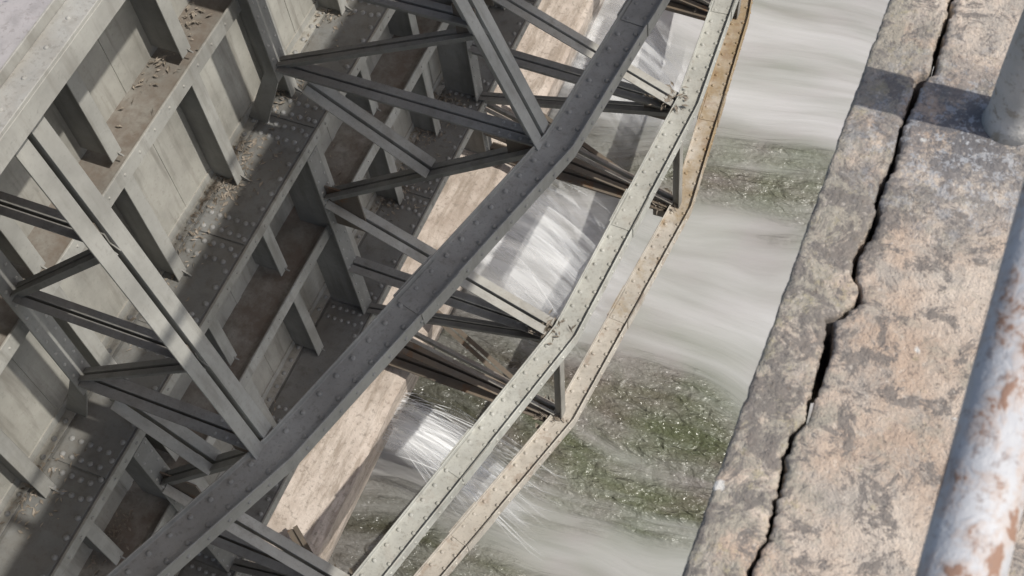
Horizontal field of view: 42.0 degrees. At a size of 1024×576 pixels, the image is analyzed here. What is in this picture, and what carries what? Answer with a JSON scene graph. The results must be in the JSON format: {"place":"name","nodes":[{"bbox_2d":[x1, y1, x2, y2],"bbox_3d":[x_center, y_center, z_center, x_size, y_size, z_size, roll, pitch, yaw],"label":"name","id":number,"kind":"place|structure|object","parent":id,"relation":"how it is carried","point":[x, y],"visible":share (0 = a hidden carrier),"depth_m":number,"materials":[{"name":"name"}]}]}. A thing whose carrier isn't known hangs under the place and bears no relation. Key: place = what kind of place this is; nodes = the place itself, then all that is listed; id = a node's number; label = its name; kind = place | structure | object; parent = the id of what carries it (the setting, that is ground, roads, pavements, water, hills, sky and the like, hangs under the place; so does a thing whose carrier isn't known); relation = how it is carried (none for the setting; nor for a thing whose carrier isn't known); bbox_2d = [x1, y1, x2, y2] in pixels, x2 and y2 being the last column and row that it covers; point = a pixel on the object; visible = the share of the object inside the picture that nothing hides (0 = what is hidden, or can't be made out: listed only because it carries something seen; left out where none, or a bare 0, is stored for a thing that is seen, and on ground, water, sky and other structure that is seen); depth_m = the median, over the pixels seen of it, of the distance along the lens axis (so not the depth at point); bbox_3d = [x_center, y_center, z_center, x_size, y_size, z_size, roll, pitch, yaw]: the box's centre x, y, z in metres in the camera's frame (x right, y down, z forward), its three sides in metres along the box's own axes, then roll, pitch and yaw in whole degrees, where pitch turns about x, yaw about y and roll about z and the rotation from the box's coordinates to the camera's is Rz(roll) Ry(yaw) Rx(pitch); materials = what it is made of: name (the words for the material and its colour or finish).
{"place":"outdoors","nodes":[
{"label":"outdoors","id":0,"kind":"place"},
{"bbox_2d":[0,0,125,173],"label":"top deck edge","id":1,"kind":"object","parent":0,"point":[26,103],"depth_m":6.14,"materials":[{"name":"grey metal"}]},
{"bbox_2d":[328,0,933,575],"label":"river water","id":2,"kind":"structure","parent":0,"point":[622,480],"depth_m":16.66,"materials":[{"name":"grey liquid"}]},
{"bbox_2d":[249,0,604,562],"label":"concrete sill","id":3,"kind":"structure","parent":2,"relation":"in","point":[318,501],"depth_m":14.75,"materials":[{"name":"beige concrete"}]},
{"bbox_2d":[0,0,491,575],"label":"frame columns","id":4,"kind":"structure","parent":3,"relation":"on","point":[306,190],"depth_m":11.44,"materials":[{"name":"metal"}]},
{"bbox_2d":[0,0,452,535],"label":"girder flanges","id":5,"kind":"object","parent":4,"relation":"attached to","point":[16,336],"visible":0.54,"depth_m":9.89,"materials":[{"name":"grey paint"}]},
{"bbox_2d":[388,0,708,421],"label":"struts","id":6,"kind":"object","parent":3,"relation":"on","point":[414,358],"visible":0.38,"depth_m":14.70,"materials":[{"name":"grey metal"}]},
{"bbox_2d":[287,114,627,552],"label":"lateral ties","id":7,"kind":"object","parent":6,"relation":"on","point":[296,535],"visible":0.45,"depth_m":14.68,"materials":[{"name":"grey metal"}]},
{"bbox_2d":[241,0,740,575],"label":"ties","id":8,"kind":"object","parent":6,"relation":"on","point":[557,404],"visible":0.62,"depth_m":14.23,"materials":[{"name":"painted metal"}]},
{"bbox_2d":[93,0,665,498],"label":"gusset plates","id":9,"kind":"object","parent":8,"relation":"on","point":[347,204],"visible":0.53,"depth_m":11.98,"materials":[{"name":"grey metal"}]},
{"bbox_2d":[14,0,678,575],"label":"braces","id":10,"kind":"object","parent":9,"relation":"attached to","point":[54,170],"visible":0.78,"depth_m":9.37,"materials":[{"name":"grey paint"}]},
{"bbox_2d":[0,0,51,67],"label":"top deck plate","id":11,"kind":"object","parent":10,"relation":"on","point":[18,18],"depth_m":6.27,"materials":[{"name":"grey metal"}]},
{"bbox_2d":[0,1,660,575],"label":"rivets","id":12,"kind":"object","parent":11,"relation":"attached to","point":[46,47],"visible":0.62,"depth_m":10.39,"materials":[{"name":"grey paint"}]},
{"bbox_2d":[0,0,741,575],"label":"leaf litter","id":13,"kind":"object","parent":11,"relation":"on","point":[216,184],"visible":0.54,"depth_m":11.27,"materials":[{"name":"brown plant"}]},
{"bbox_2d":[0,0,441,575],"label":"skin plate","id":14,"kind":"object","parent":10,"relation":"attached to","point":[230,74],"visible":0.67,"depth_m":10.46,"materials":[{"name":"paint"}]},
{"bbox_2d":[0,0,535,575],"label":"shelf girders","id":15,"kind":"object","parent":14,"relation":"attached to","point":[50,458],"visible":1,"depth_m":11.17,"materials":[{"name":"grey metal"}]},
{"bbox_2d":[0,0,450,575],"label":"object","id":16,"kind":"object","parent":15,"relation":"on","point":[254,312],"visible":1,"depth_m":11.43,"materials":[{"name":"grey paint"},{"name":"steel"}]},
{"bbox_2d":[0,0,541,575],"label":"shelf edge angles","id":17,"kind":"object","parent":14,"relation":"attached to","point":[56,428],"visible":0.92,"depth_m":11.13,"materials":[{"name":"grey metal"}]},
{"bbox_2d":[0,0,501,558],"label":"rib webs","id":18,"kind":"object","parent":17,"relation":"on","point":[152,22],"visible":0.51,"depth_m":10.57,"materials":[{"name":"paint"}]},
{"bbox_2d":[0,0,505,565],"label":"rib flanges","id":19,"kind":"object","parent":18,"relation":"attached to","point":[10,450],"visible":0.57,"depth_m":10.18,"materials":[{"name":"grey paint"}]},
{"bbox_2d":[0,0,534,575],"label":"cover plates","id":20,"kind":"object","parent":17,"relation":"on","point":[104,426],"visible":0.57,"depth_m":11.13,"materials":[{"name":"paint"}]},
{"bbox_2d":[12,0,435,490],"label":"seam straps","id":21,"kind":"object","parent":10,"relation":"attached to","point":[29,370],"visible":0.38,"depth_m":10.32,"materials":[{"name":"paint"}]},
{"bbox_2d":[4,0,530,575],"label":"shelf rivets","id":22,"kind":"object","parent":10,"relation":"attached to","point":[154,388],"visible":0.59,"depth_m":11.23,"materials":[{"name":"paint"}]},
{"bbox_2d":[0,0,670,575],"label":"struts","id":23,"kind":"object","parent":10,"relation":"attached to","point":[110,382],"visible":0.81,"depth_m":10.18,"materials":[{"name":"paint"}]},
{"bbox_2d":[106,0,660,575],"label":"bent chord","id":24,"kind":"object","parent":10,"relation":"attached to","point":[282,456],"visible":0.89,"depth_m":9.23,"materials":[{"name":"paint"}]},
{"bbox_2d":[125,0,667,575],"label":"chord rivets","id":25,"kind":"object","parent":24,"relation":"on","point":[355,380],"visible":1,"depth_m":9.32,"materials":[{"name":"paint"}]},
{"bbox_2d":[393,0,669,324],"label":"chord splices","id":26,"kind":"object","parent":24,"relation":"on","point":[426,283],"visible":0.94,"depth_m":9.46,"materials":[{"name":"paint"}]},
{"bbox_2d":[352,0,734,575],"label":"bent chord","id":27,"kind":"object","parent":10,"relation":"attached to","point":[567,340],"visible":0.96,"depth_m":12.60,"materials":[{"name":"grey metal"}]},
{"bbox_2d":[359,3,736,575],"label":"chord rivets","id":28,"kind":"object","parent":27,"relation":"on","point":[413,533],"visible":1,"depth_m":12.69,"materials":[{"name":"grey metal"}]},
{"bbox_2d":[441,0,738,484],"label":"chord splices","id":29,"kind":"object","parent":27,"relation":"on","point":[463,462],"visible":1,"depth_m":12.12,"materials":[{"name":"grey metal"}]},
{"bbox_2d":[413,0,751,575],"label":"bent chord","id":30,"kind":"object","parent":3,"relation":"on","point":[492,498],"visible":0.88,"depth_m":14.65,"materials":[{"name":"grey metal"}]},
{"bbox_2d":[449,92,725,551],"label":"chord splices","id":31,"kind":"object","parent":30,"relation":"on","point":[478,520],"visible":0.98,"depth_m":14.79,"materials":[{"name":"beige metal"}]},
{"bbox_2d":[429,2,752,575],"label":"chord rivets","id":32,"kind":"object","parent":30,"relation":"on","point":[592,353],"visible":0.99,"depth_m":14.71,"materials":[{"name":"grey metal"}]},
{"bbox_2d":[382,215,546,469],"bbox_3d":[0.793,-0.483,16.565,1.988,1.264,13.572,17,62,16],"label":"water spray","id":33,"kind":"object","parent":2,"relation":"on","point":[428,439],"visible":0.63,"depth_m":14.93,"materials":[{"name":"white liquid"}]},
{"label":"ground","id":34,"kind":"structure","parent":0,"visible":0},
{"bbox_2d":[682,0,1023,575],"bbox_3d":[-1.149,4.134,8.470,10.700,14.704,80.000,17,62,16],"label":"stone parapet","id":35,"kind":"structure","parent":34,"relation":"on","point":[871,345],"depth_m":2.13,"materials":[{"name":"beige stone"}]},
{"bbox_2d":[915,9,1023,575],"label":"metal handrail","id":36,"kind":"object","parent":35,"relation":"on","point":[974,523],"visible":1,"depth_m":1.24,"materials":[{"name":"white metal"}]}
]}

